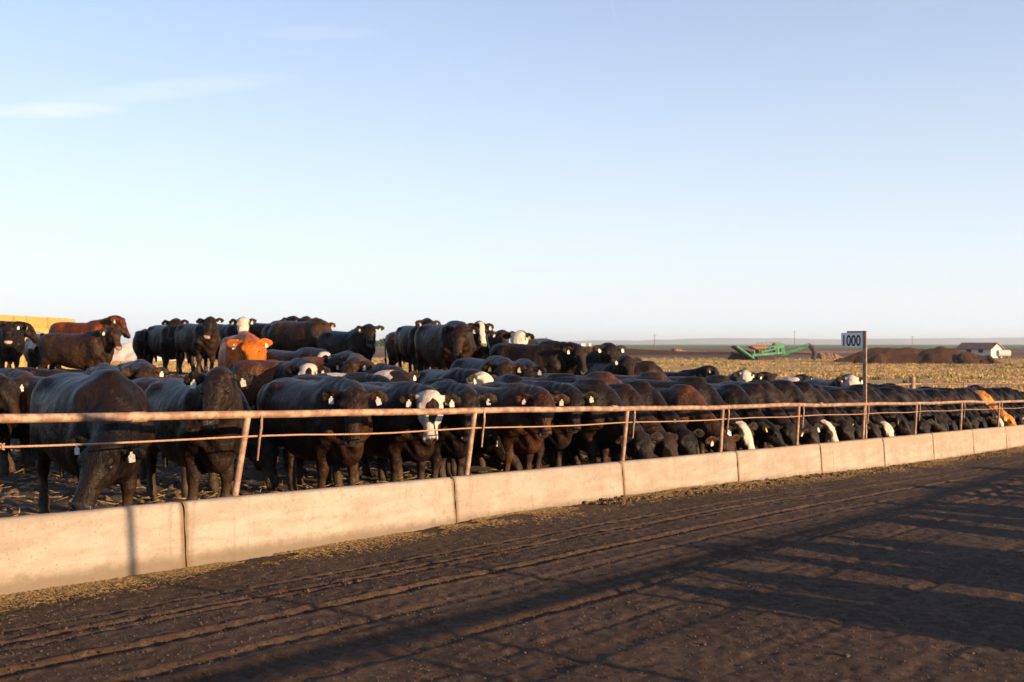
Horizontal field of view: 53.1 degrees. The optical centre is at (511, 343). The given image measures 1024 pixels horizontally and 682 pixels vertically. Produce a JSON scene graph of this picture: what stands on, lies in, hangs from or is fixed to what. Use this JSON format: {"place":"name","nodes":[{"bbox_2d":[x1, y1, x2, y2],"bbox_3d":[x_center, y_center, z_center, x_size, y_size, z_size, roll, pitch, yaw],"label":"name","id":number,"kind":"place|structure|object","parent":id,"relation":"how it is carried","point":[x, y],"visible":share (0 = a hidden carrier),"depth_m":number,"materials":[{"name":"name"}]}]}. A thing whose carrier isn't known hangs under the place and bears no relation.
{"place":"outdoors","nodes":[
{"label":"outdoors","id":0,"kind":"place"},
{"bbox_2d":[0,367,987,516],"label":"pen ground","id":1,"kind":"structure","parent":0,"point":[252,473],"depth_m":12.17,"materials":[{"name":"soil"}]},
{"bbox_2d":[0,321,24,368],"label":"steer","id":2,"kind":"object","parent":1,"relation":"on","point":[12,344],"visible":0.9,"depth_m":24.71,"materials":[{"name":"fur"}]},
{"bbox_2d":[0,373,29,475],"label":"steer","id":3,"kind":"object","parent":1,"relation":"on","point":[10,390],"visible":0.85,"depth_m":12.00,"materials":[{"name":"fur"}]},
{"bbox_2d":[0,368,33,467],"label":"steer","id":4,"kind":"object","parent":1,"relation":"on","point":[18,374],"visible":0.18,"depth_m":12.85,"materials":[{"name":"fur"}]},
{"bbox_2d":[0,321,38,367],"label":"steer","id":5,"kind":"object","parent":1,"relation":"on","point":[28,330],"visible":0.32,"depth_m":26.11,"materials":[{"name":"fur"}]},
{"bbox_2d":[23,332,47,367],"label":"steer","id":6,"kind":"object","parent":1,"relation":"on","point":[31,354],"visible":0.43,"depth_m":30.22,"materials":[{"name":"fur"}]},
{"bbox_2d":[15,367,66,459],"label":"steer","id":7,"kind":"object","parent":1,"relation":"on","point":[40,372],"visible":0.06,"depth_m":13.77,"materials":[{"name":"fur"}]},
{"bbox_2d":[8,372,90,477],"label":"steer","id":8,"kind":"object","parent":1,"relation":"on","point":[24,402],"visible":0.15,"depth_m":12.51,"materials":[{"name":"fur"}]},
{"bbox_2d":[37,326,127,370],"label":"steer","id":9,"kind":"object","parent":1,"relation":"on","point":[85,351],"visible":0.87,"depth_m":23.20,"materials":[{"name":"fur"}]},
{"bbox_2d":[49,315,130,367],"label":"steer","id":10,"kind":"object","parent":1,"relation":"on","point":[118,322],"visible":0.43,"depth_m":28.43,"materials":[{"name":"fur"}]},
{"bbox_2d":[0,502,185,595],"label":"feed bunk section","id":11,"kind":"object","parent":1,"relation":"on","point":[44,551],"visible":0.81,"depth_m":6.66,"materials":[{"name":"concrete"}]},
{"bbox_2d":[30,369,155,512],"bbox_3d":[-3.508,0.886,8.605,0.783,1.357,2.273,0,0,-35],"label":"steer","id":12,"kind":"object","parent":1,"relation":"on","point":[96,470],"visible":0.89,"depth_m":8.18,"materials":[{"name":"fur"}]},
{"bbox_2d":[117,359,168,379],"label":"steer","id":13,"kind":"object","parent":1,"relation":"on","point":[137,369],"visible":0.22,"depth_m":14.86,"materials":[{"name":"fur"}]},
{"bbox_2d":[132,329,154,363],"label":"steer","id":14,"kind":"object","parent":1,"relation":"on","point":[139,344],"visible":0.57,"depth_m":26.73,"materials":[{"name":"fur"}]},
{"bbox_2d":[146,318,188,374],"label":"steer","id":15,"kind":"object","parent":1,"relation":"on","point":[160,341],"visible":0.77,"depth_m":25.94,"materials":[{"name":"fur"}]},
{"bbox_2d":[145,366,252,500],"bbox_3d":[-3.024,0.906,9.862,0.711,1.416,2.138,0,0,-38],"label":"steer","id":16,"kind":"object","parent":1,"relation":"on","point":[214,389],"visible":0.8,"depth_m":9.40,"materials":[{"name":"fur"}]},
{"bbox_2d":[174,316,223,373],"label":"steer","id":17,"kind":"object","parent":1,"relation":"on","point":[200,340],"visible":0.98,"depth_m":24.33,"materials":[{"name":"fur"}]},
{"bbox_2d":[131,378,283,494],"bbox_3d":[-3.442,0.995,11.363,2.296,1.300,0.738,0,0,22],"label":"steer","id":18,"kind":"object","parent":1,"relation":"on","point":[265,463],"visible":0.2,"depth_m":10.89,"materials":[{"name":"fur"}]},
{"bbox_2d":[203,317,256,370],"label":"steer","id":19,"kind":"object","parent":1,"relation":"on","point":[236,327],"visible":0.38,"depth_m":26.68,"materials":[{"name":"fur"}]},
{"bbox_2d":[218,331,272,407],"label":"steer","id":20,"kind":"object","parent":1,"relation":"on","point":[243,345],"visible":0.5,"depth_m":16.63,"materials":[{"name":"fur"}]},
{"bbox_2d":[249,316,299,338],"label":"steer","id":21,"kind":"object","parent":1,"relation":"on","point":[256,329],"visible":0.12,"depth_m":26.88,"materials":[{"name":"fur"}]},
{"bbox_2d":[228,357,326,406],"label":"steer","id":22,"kind":"object","parent":1,"relation":"on","point":[262,372],"visible":0.22,"depth_m":15.46,"materials":[{"name":"fur"}]},
{"bbox_2d":[253,358,330,410],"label":"steer","id":23,"kind":"object","parent":1,"relation":"on","point":[294,367],"visible":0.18,"depth_m":15.02,"materials":[{"name":"fur"}]},
{"bbox_2d":[256,380,332,484],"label":"steer","id":24,"kind":"object","parent":1,"relation":"on","point":[299,470],"visible":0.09,"depth_m":12.20,"materials":[{"name":"fur"}]},
{"bbox_2d":[268,318,331,350],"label":"steer","id":25,"kind":"object","parent":1,"relation":"on","point":[290,335],"visible":0.44,"depth_m":23.85,"materials":[{"name":"fur"}]},
{"bbox_2d":[266,347,334,360],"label":"steer","id":26,"kind":"object","parent":1,"relation":"on","point":[278,355],"visible":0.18,"depth_m":16.72,"materials":[{"name":"fur"}]},
{"bbox_2d":[177,477,455,568],"bbox_3d":[-1.685,1.610,8.533,0.774,0.981,2.818,0,0,39],"label":"feed bunk section","id":27,"kind":"object","parent":1,"relation":"on","point":[232,528],"visible":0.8,"depth_m":8.06,"materials":[{"name":"concrete"}]},
{"bbox_2d":[259,376,387,490],"bbox_3d":[-2.003,0.996,10.687,0.743,1.337,2.296,0,0,-40],"label":"steer","id":28,"kind":"object","parent":1,"relation":"on","point":[324,452],"visible":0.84,"depth_m":10.30,"materials":[{"name":"fur"}]},
{"bbox_2d":[291,372,400,461],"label":"steer","id":29,"kind":"object","parent":1,"relation":"on","point":[361,377],"visible":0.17,"depth_m":13.95,"materials":[{"name":"fur"}]},
{"bbox_2d":[317,324,383,360],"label":"steer","id":30,"kind":"object","parent":1,"relation":"on","point":[358,339],"visible":0.69,"depth_m":22.19,"materials":[{"name":"fur"}]},
{"bbox_2d":[331,353,374,373],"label":"steer","id":31,"kind":"object","parent":1,"relation":"on","point":[355,362],"visible":0.22,"depth_m":15.32,"materials":[{"name":"fur"}]},
{"bbox_2d":[316,370,413,462],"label":"steer","id":32,"kind":"object","parent":1,"relation":"on","point":[395,375],"visible":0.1,"depth_m":14.30,"materials":[{"name":"fur"}]},
{"bbox_2d":[361,363,419,380],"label":"steer","id":33,"kind":"object","parent":1,"relation":"on","point":[414,375],"visible":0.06,"depth_m":14.85,"materials":[{"name":"fur"}]},
{"bbox_2d":[0,371,787,513],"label":"pen clods","id":34,"kind":"object","parent":1,"relation":"on","point":[170,485],"visible":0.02,"depth_m":11.81,"materials":[{"name":"soil"}]},
{"bbox_2d":[0,440,788,515],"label":"pen straw","id":35,"kind":"object","parent":1,"relation":"on","point":[207,496],"visible":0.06,"depth_m":11.52,"materials":[{"name":"plant"}]},
{"bbox_2d":[332,381,460,486],"bbox_3d":[-1.376,1.060,11.531,2.197,1.290,0.768,0,0,45],"label":"steer","id":36,"kind":"object","parent":1,"relation":"on","point":[396,449],"visible":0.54,"depth_m":11.08,"materials":[{"name":"fur"}]},
{"bbox_2d":[384,331,441,369],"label":"steer","id":37,"kind":"object","parent":1,"relation":"on","point":[389,344],"visible":0.2,"depth_m":28.96,"materials":[{"name":"fur"}]},
{"bbox_2d":[395,318,440,371],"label":"steer","id":38,"kind":"object","parent":1,"relation":"on","point":[404,342],"visible":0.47,"depth_m":24.17,"materials":[{"name":"fur"}]},
{"bbox_2d":[377,381,496,482],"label":"steer","id":39,"kind":"object","parent":1,"relation":"on","point":[453,444],"visible":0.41,"depth_m":11.56,"materials":[{"name":"fur"}]},
{"bbox_2d":[361,379,522,477],"bbox_3d":[-1.018,1.081,12.862,2.336,1.296,0.740,0,0,10],"label":"steer","id":40,"kind":"object","parent":1,"relation":"on","point":[493,446],"visible":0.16,"depth_m":12.62,"materials":[{"name":"fur"}]},
{"bbox_2d":[414,320,479,371],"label":"steer","id":41,"kind":"object","parent":1,"relation":"on","point":[445,346],"visible":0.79,"depth_m":20.29,"materials":[{"name":"fur"}]},
{"bbox_2d":[412,367,496,453],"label":"steer","id":42,"kind":"object","parent":1,"relation":"on","point":[471,376],"visible":0.16,"depth_m":14.78,"materials":[{"name":"fur"}]},
{"bbox_2d":[467,321,493,358],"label":"steer","id":43,"kind":"object","parent":1,"relation":"on","point":[481,343],"visible":0.25,"depth_m":22.63,"materials":[{"name":"fur"}]},
{"bbox_2d":[450,355,526,375],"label":"steer","id":44,"kind":"object","parent":1,"relation":"on","point":[497,365],"visible":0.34,"depth_m":16.06,"materials":[{"name":"fur"}]},
{"bbox_2d":[486,330,514,358],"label":"steer","id":45,"kind":"object","parent":1,"relation":"on","point":[494,337],"visible":0.2,"depth_m":25.49,"materials":[{"name":"fur"}]},
{"bbox_2d":[445,383,569,476],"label":"steer","id":46,"kind":"object","parent":1,"relation":"on","point":[527,442],"visible":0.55,"depth_m":12.45,"materials":[{"name":"fur"}]},
{"bbox_2d":[0,400,1023,495],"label":"pipe fence","id":47,"kind":"object","parent":1,"relation":"on","point":[134,417],"visible":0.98,"depth_m":9.49,"materials":[{"name":"metal"}]},
{"bbox_2d":[841,331,866,438],"bbox_3d":[6.251,0.929,18.728,0.469,2.339,0.050,0,0,39],"label":"number sign","id":48,"kind":"object","parent":47,"relation":"attached to","point":[853,338],"visible":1,"depth_m":18.59,"materials":[{"name":"metal"}]},
{"bbox_2d":[476,374,554,466],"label":"steer","id":49,"kind":"object","parent":1,"relation":"on","point":[512,378],"visible":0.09,"depth_m":14.35,"materials":[{"name":"fur"}]},
{"bbox_2d":[503,330,553,343],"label":"steer","id":50,"kind":"object","parent":1,"relation":"on","point":[520,337],"visible":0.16,"depth_m":22.32,"materials":[{"name":"fur"}]},
{"bbox_2d":[512,358,545,377],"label":"steer","id":51,"kind":"object","parent":1,"relation":"on","point":[533,370],"visible":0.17,"depth_m":16.16,"materials":[{"name":"fur"}]},
{"bbox_2d":[450,462,623,522],"bbox_3d":[0.097,1.720,10.731,0.775,0.984,2.819,0,0,39],"label":"feed bunk section","id":52,"kind":"object","parent":1,"relation":"on","point":[478,496],"visible":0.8,"depth_m":10.32,"materials":[{"name":"concrete"}]},
{"bbox_2d":[477,381,598,468],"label":"steer","id":53,"kind":"object","parent":1,"relation":"on","point":[558,440],"visible":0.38,"depth_m":13.12,"materials":[{"name":"fur"}]},
{"bbox_2d":[487,341,592,374],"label":"steer","id":54,"kind":"object","parent":1,"relation":"on","point":[554,357],"visible":0.54,"depth_m":19.64,"materials":[{"name":"fur"}]},
{"bbox_2d":[484,373,630,465],"bbox_3d":[0.604,1.081,14.913,2.474,1.315,0.735,0,0,20],"label":"steer","id":55,"kind":"object","parent":1,"relation":"on","point":[551,377],"visible":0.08,"depth_m":14.79,"materials":[{"name":"fur"}]},
{"bbox_2d":[536,371,621,451],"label":"steer","id":56,"kind":"object","parent":1,"relation":"on","point":[608,378],"visible":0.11,"depth_m":15.90,"materials":[{"name":"fur"}]},
{"bbox_2d":[554,376,613,465],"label":"steer","id":57,"kind":"object","parent":1,"relation":"on","point":[576,451],"visible":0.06,"depth_m":14.68,"materials":[{"name":"fur"}]},
{"bbox_2d":[514,379,663,469],"bbox_3d":[0.911,1.133,13.752,2.516,1.346,0.750,0,0,36],"label":"steer","id":58,"kind":"object","parent":1,"relation":"on","point":[602,438],"visible":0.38,"depth_m":13.32,"materials":[{"name":"fur"}]},
{"bbox_2d":[573,342,626,375],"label":"steer","id":59,"kind":"object","parent":1,"relation":"on","point":[606,352],"visible":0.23,"depth_m":20.79,"materials":[{"name":"fur"}]},
{"bbox_2d":[548,383,678,461],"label":"steer","id":60,"kind":"object","parent":1,"relation":"on","point":[630,395],"visible":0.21,"depth_m":13.89,"materials":[{"name":"fur"}]},
{"bbox_2d":[585,355,641,375],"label":"steer","id":61,"kind":"object","parent":1,"relation":"on","point":[623,365],"visible":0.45,"depth_m":19.66,"materials":[{"name":"fur"}]},
{"bbox_2d":[566,381,704,462],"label":"steer","id":62,"kind":"object","parent":1,"relation":"on","point":[687,441],"visible":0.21,"depth_m":14.20,"materials":[{"name":"fur"}]},
{"bbox_2d":[634,360,666,376],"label":"steer","id":63,"kind":"object","parent":1,"relation":"on","point":[647,366],"visible":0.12,"depth_m":22.55,"materials":[{"name":"fur"}]},
{"bbox_2d":[583,451,737,495],"bbox_3d":[1.881,1.830,12.928,0.772,0.984,2.818,0,0,39],"label":"feed bunk section","id":64,"kind":"object","parent":1,"relation":"on","point":[640,476],"visible":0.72,"depth_m":12.57,"materials":[{"name":"concrete"}]},
{"bbox_2d":[613,372,713,451],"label":"steer","id":65,"kind":"object","parent":1,"relation":"on","point":[653,375],"visible":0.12,"depth_m":16.68,"materials":[{"name":"fur"}]},
{"bbox_2d":[625,384,739,455],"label":"steer","id":66,"kind":"object","parent":1,"relation":"on","point":[679,395],"visible":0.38,"depth_m":15.19,"materials":[{"name":"fur"}]},
{"bbox_2d":[619,377,757,453],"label":"steer","id":67,"kind":"object","parent":1,"relation":"on","point":[709,393],"visible":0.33,"depth_m":15.63,"materials":[{"name":"fur"}]},
{"bbox_2d":[664,365,719,377],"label":"steer","id":68,"kind":"object","parent":1,"relation":"on","point":[705,371],"visible":0.21,"depth_m":25.02,"materials":[{"name":"fur"}]},
{"bbox_2d":[727,369,756,381],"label":"steer","id":69,"kind":"object","parent":1,"relation":"on","point":[743,375],"visible":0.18,"depth_m":23.98,"materials":[{"name":"fur"}]},
{"bbox_2d":[715,384,785,449],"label":"steer","id":70,"kind":"object","parent":1,"relation":"on","point":[766,430],"visible":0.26,"depth_m":16.24,"materials":[{"name":"fur"}]},
{"bbox_2d":[710,383,805,448],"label":"steer","id":71,"kind":"object","parent":1,"relation":"on","point":[757,393],"visible":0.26,"depth_m":17.27},
{"bbox_2d":[708,382,819,447],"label":"steer","id":72,"kind":"object","parent":1,"relation":"on","point":[809,434],"visible":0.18,"depth_m":17.52,"materials":[{"name":"fur"}]},
{"bbox_2d":[734,444,821,481],"bbox_3d":[3.663,1.941,15.127,0.776,0.979,2.818,0,0,39],"label":"feed bunk section","id":73,"kind":"object","parent":1,"relation":"on","point":[776,462],"visible":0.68,"depth_m":14.80,"materials":[{"name":"concrete"}]},
{"bbox_2d":[719,380,838,442],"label":"steer","id":74,"kind":"object","parent":1,"relation":"on","point":[793,393],"visible":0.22,"depth_m":18.07,"materials":[{"name":"fur"}]},
{"bbox_2d":[736,381,856,446],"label":"steer","id":75,"kind":"object","parent":1,"relation":"on","point":[844,428],"visible":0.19,"depth_m":18.54,"materials":[{"name":"fur"}]},
{"bbox_2d":[755,385,861,448],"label":"steer","id":76,"kind":"object","parent":1,"relation":"on","point":[827,396],"visible":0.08,"depth_m":19.24,"materials":[{"name":"fur"}]},
{"bbox_2d":[804,374,862,386],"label":"steer","id":77,"kind":"object","parent":1,"relation":"on","point":[846,380],"visible":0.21,"depth_m":23.70,"materials":[{"name":"fur"}]},
{"bbox_2d":[799,390,895,444],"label":"steer","id":78,"kind":"object","parent":1,"relation":"on","point":[886,429],"visible":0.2,"depth_m":20.21,"materials":[{"name":"fur"}]},
{"bbox_2d":[815,438,884,472],"bbox_3d":[5.446,2.052,17.325,0.773,0.978,2.818,0,0,39],"label":"feed bunk section","id":79,"kind":"object","parent":1,"relation":"on","point":[847,455],"visible":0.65,"depth_m":17.00,"materials":[{"name":"concrete"}]},
{"bbox_2d":[825,388,881,438],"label":"steer","id":80,"kind":"object","parent":1,"relation":"on","point":[838,395],"visible":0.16,"depth_m":19.74,"materials":[{"name":"fur"}]},
{"bbox_2d":[819,384,913,434],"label":"steer","id":81,"kind":"object","parent":1,"relation":"on","point":[902,427],"visible":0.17,"depth_m":20.92,"materials":[{"name":"fur"}]},
{"bbox_2d":[838,385,945,440],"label":"steer","id":82,"kind":"object","parent":1,"relation":"on","point":[926,414],"visible":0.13,"depth_m":22.61,"materials":[{"name":"fur"}]},
{"bbox_2d":[874,387,934,435],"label":"steer","id":83,"kind":"object","parent":1,"relation":"on","point":[893,395],"visible":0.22,"depth_m":21.93},
{"bbox_2d":[881,433,933,466],"bbox_3d":[7.229,2.162,19.523,0.777,0.976,2.818,0,0,39],"label":"feed bunk section","id":84,"kind":"object","parent":1,"relation":"on","point":[907,449],"visible":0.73,"depth_m":19.20,"materials":[{"name":"concrete"}]},
{"bbox_2d":[915,390,957,430],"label":"steer","id":85,"kind":"object","parent":1,"relation":"on","point":[944,417],"visible":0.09,"depth_m":24.02,"materials":[{"name":"fur"}]},
{"bbox_2d":[902,429,973,459],"bbox_3d":[9.013,2.271,21.719,0.775,0.980,2.819,0,0,39],"label":"feed bunk section","id":86,"kind":"object","parent":1,"relation":"on","point":[948,444],"visible":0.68,"depth_m":21.40,"materials":[{"name":"concrete"}]},
{"bbox_2d":[922,389,973,432],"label":"steer","id":87,"kind":"object","parent":1,"relation":"on","point":[935,395],"visible":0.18,"depth_m":24.86,"materials":[{"name":"fur"}]},
{"bbox_2d":[939,390,982,428],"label":"steer","id":88,"kind":"object","parent":1,"relation":"on","point":[949,395],"visible":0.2,"depth_m":25.63,"materials":[{"name":"fur"}]},
{"bbox_2d":[922,388,1000,429],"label":"steer","id":89,"kind":"object","parent":1,"relation":"on","point":[988,415],"visible":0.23,"depth_m":26.75,"materials":[{"name":"fur"}]},
{"bbox_2d":[969,427,1006,453],"bbox_3d":[10.795,2.383,23.918,0.777,0.984,2.819,0,0,39],"label":"feed bunk section","id":90,"kind":"object","parent":1,"relation":"on","point":[989,439],"visible":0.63,"depth_m":23.59,"materials":[{"name":"concrete"}]},
{"bbox_2d":[974,390,1015,425],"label":"steer","id":91,"kind":"object","parent":1,"relation":"on","point":[1009,420],"visible":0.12,"depth_m":27.93,"materials":[{"name":"fur"}]},
{"bbox_2d":[974,388,1023,427],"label":"steer","id":92,"kind":"object","parent":1,"relation":"on","point":[1017,417],"visible":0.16,"depth_m":28.51,"materials":[{"name":"fur"}]},
{"bbox_2d":[990,424,1023,448],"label":"feed bunk section","id":93,"kind":"object","parent":1,"relation":"on","point":[1014,435],"visible":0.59,"depth_m":25.45,"materials":[{"name":"concrete"}]},
{"bbox_2d":[0,447,1023,681],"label":"road","id":94,"kind":"structure","parent":0,"point":[530,661],"depth_m":6.25,"materials":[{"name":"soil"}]},
{"bbox_2d":[0,446,1023,626],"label":"spilled feed","id":95,"kind":"object","parent":94,"relation":"on","point":[149,576],"visible":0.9,"depth_m":8.15,"materials":[{"name":"food"}]},
{"bbox_2d":[583,446,1021,504],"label":"dirt clods","id":96,"kind":"object","parent":94,"relation":"on","point":[616,500],"visible":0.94,"depth_m":13.99,"materials":[{"name":"soil"}]},
{"bbox_2d":[0,0,1023,343],"label":"sky","id":97,"kind":"structure","parent":0,"point":[556,170],"materials":[{"name":"blue"}]},
{"bbox_2d":[110,344,1023,390],"bbox_3d":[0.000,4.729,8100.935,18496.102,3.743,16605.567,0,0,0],"label":"field","id":98,"kind":"structure","parent":0,"point":[1017,350],"depth_m":178.50,"materials":[{"name":"soil"}]},
{"bbox_2d":[112,343,186,360],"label":"gravel pile","id":99,"kind":"object","parent":98,"relation":"on","point":[126,352],"visible":0.05,"depth_m":177.48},
{"bbox_2d":[80,369,1023,387],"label":"back fence","id":100,"kind":"object","parent":98,"relation":"on","point":[911,383],"visible":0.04,"depth_m":43.55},
{"bbox_2d":[111,357,1023,391],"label":"stubble","id":101,"kind":"object","parent":98,"relation":"on","point":[891,375],"visible":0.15,"depth_m":113.38,"materials":[{"name":"plant"}]},
{"bbox_2d":[112,357,1023,383],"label":"weeds","id":102,"kind":"object","parent":98,"relation":"on","point":[841,374],"visible":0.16,"depth_m":132.70,"materials":[{"name":"plant"}]},
{"bbox_2d":[619,349,817,354],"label":"earth bank","id":103,"kind":"structure","parent":98,"relation":"on","point":[644,352],"depth_m":272.94,"materials":[{"name":"soil"}]},
{"bbox_2d":[731,342,816,359],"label":"screening machine","id":104,"kind":"object","parent":98,"relation":"on","point":[776,347],"visible":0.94,"depth_m":184.94,"materials":[{"name":"metal"}]},
{"bbox_2d":[833,347,932,361],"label":"compost pile","id":105,"kind":"object","parent":98,"relation":"on","point":[887,350],"visible":0.21,"depth_m":164.40,"materials":[{"name":"soil"}]},
{"bbox_2d":[853,346,1000,363],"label":"compost pile","id":106,"kind":"object","parent":98,"relation":"on","point":[939,355],"visible":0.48,"depth_m":150.95,"materials":[{"name":"soil"}]},
{"bbox_2d":[952,353,999,363],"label":"compost pile","id":107,"kind":"object","parent":98,"relation":"on","point":[962,358],"visible":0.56,"depth_m":148.94,"materials":[{"name":"soil"}]},
{"bbox_2d":[509,337,1023,343],"bbox_3d":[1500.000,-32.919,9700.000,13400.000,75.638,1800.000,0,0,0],"label":"hills","id":108,"kind":"structure","parent":0,"point":[1019,340],"depth_m":9098.77,"materials":[{"name":"soil"}]},
{"bbox_2d":[955,343,1003,357],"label":"barn","id":109,"kind":"structure","parent":0,"point":[984,349],"depth_m":212.87,"materials":[{"name":"paint"}]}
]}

